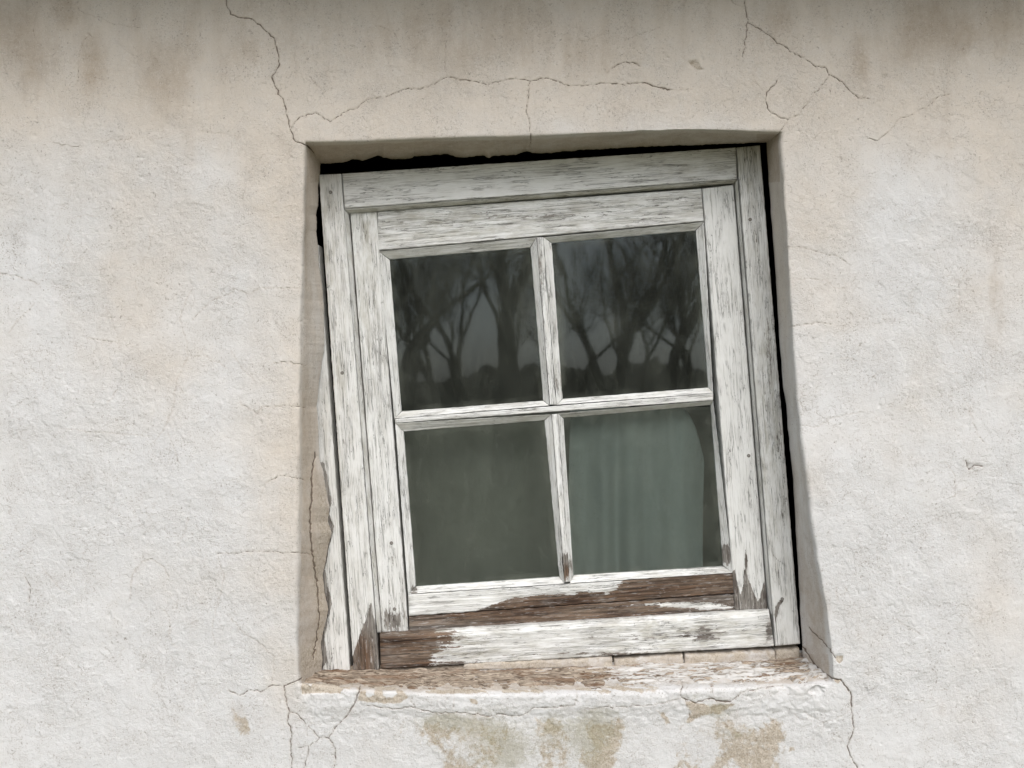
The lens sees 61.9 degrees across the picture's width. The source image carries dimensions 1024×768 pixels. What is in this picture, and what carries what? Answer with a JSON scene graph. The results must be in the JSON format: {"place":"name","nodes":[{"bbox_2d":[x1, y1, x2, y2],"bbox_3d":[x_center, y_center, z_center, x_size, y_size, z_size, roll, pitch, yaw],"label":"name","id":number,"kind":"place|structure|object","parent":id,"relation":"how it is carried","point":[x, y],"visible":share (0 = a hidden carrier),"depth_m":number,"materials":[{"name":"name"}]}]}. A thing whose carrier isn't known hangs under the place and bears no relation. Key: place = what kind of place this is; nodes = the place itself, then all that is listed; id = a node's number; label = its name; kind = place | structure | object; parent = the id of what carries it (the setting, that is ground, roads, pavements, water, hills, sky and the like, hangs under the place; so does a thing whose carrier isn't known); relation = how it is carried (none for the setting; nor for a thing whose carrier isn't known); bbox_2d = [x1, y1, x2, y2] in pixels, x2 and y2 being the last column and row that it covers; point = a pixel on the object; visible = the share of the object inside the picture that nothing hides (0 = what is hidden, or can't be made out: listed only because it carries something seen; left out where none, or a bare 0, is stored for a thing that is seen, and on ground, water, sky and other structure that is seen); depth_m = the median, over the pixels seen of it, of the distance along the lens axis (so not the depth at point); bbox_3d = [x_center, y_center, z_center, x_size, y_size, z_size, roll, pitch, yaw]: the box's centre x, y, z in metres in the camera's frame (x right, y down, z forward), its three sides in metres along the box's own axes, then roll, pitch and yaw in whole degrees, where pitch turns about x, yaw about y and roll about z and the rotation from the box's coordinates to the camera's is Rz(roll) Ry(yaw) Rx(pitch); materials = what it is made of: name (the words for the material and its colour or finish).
{"place":"outdoors","nodes":[
{"label":"outdoors","id":0,"kind":"place"},
{"bbox_2d":[320,142,768,183],"bbox_3d":[0.100,-1.100,3.118,2.600,0.001,3.165,0,0,0],"label":"gap","id":1,"kind":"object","parent":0,"point":[377,163],"depth_m":4.18,"materials":[{"name":"black"}]},
{"bbox_2d":[316,182,801,649],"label":"room wall","id":2,"kind":"structure","parent":0,"point":[629,314],"depth_m":4.70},
{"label":"ground","id":3,"kind":"structure","parent":0,"visible":0},
{"bbox_2d":[0,0,1023,767],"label":"house wall","id":4,"kind":"structure","parent":3,"relation":"on","point":[164,524],"depth_m":1.50,"materials":[{"name":"paint"}]},
{"bbox_2d":[319,145,799,669],"bbox_3d":[0.089,0.045,1.635,0.906,0.989,0.065,0,0,0],"label":"window","id":5,"kind":"structure","parent":4,"relation":"attached to","point":[375,221],"depth_m":1.62,"materials":[{"name":"paint"}]},
{"bbox_2d":[395,407,726,589],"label":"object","id":6,"kind":"object","parent":5,"relation":"hanging from","point":[481,506],"visible":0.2,"depth_m":1.76,"materials":[{"name":"fabric"}]},
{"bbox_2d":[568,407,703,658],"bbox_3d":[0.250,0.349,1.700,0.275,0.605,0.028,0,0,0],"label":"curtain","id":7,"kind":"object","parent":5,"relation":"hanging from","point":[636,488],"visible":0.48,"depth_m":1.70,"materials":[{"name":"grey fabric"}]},
{"bbox_2d":[305,650,827,691],"bbox_3d":[0.086,0.542,1.565,0.956,0.072,0.119,0,0,0],"label":"window sill","id":8,"kind":"structure","parent":4,"relation":"on","point":[800,669],"depth_m":1.56,"materials":[{"name":"white wood"}]},
{"bbox_2d":[316,245,352,669],"bbox_3d":[-0.352,0.143,1.629,0.092,0.813,0.033,0,0,0],"label":"jamb board","id":9,"kind":"object","parent":8,"relation":"on","point":[336,646],"visible":0.52,"depth_m":1.61,"materials":[{"name":"paint"}]},
{"bbox_2d":[464,655,611,668],"bbox_3d":[0.049,0.525,1.619,0.280,0.023,0.034,0,0,0],"label":"mortar fragment","id":10,"kind":"object","parent":8,"relation":"on","point":[593,661],"visible":0.84,"depth_m":1.60,"materials":[{"name":"paint"}]},
{"bbox_2d":[613,652,682,665],"bbox_3d":[0.258,0.520,1.621,0.130,0.022,0.033,0,0,0],"label":"mortar fragment","id":11,"kind":"object","parent":8,"relation":"on","point":[666,657],"visible":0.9,"depth_m":1.61,"materials":[{"name":"paint"}]},
{"bbox_2d":[682,646,774,662],"bbox_3d":[0.410,0.514,1.621,0.171,0.024,0.033,0,0,0],"label":"mortar fragment","id":12,"kind":"object","parent":8,"relation":"on","point":[738,654],"visible":0.9,"depth_m":1.61,"materials":[{"name":"paint"}]},
{"bbox_2d":[771,644,798,658],"bbox_3d":[0.520,0.510,1.624,0.045,0.025,0.033,0,0,0],"label":"mortar fragment","id":13,"kind":"object","parent":8,"relation":"on","point":[785,651],"visible":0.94,"depth_m":1.61,"materials":[{"name":"paint"}]}
]}

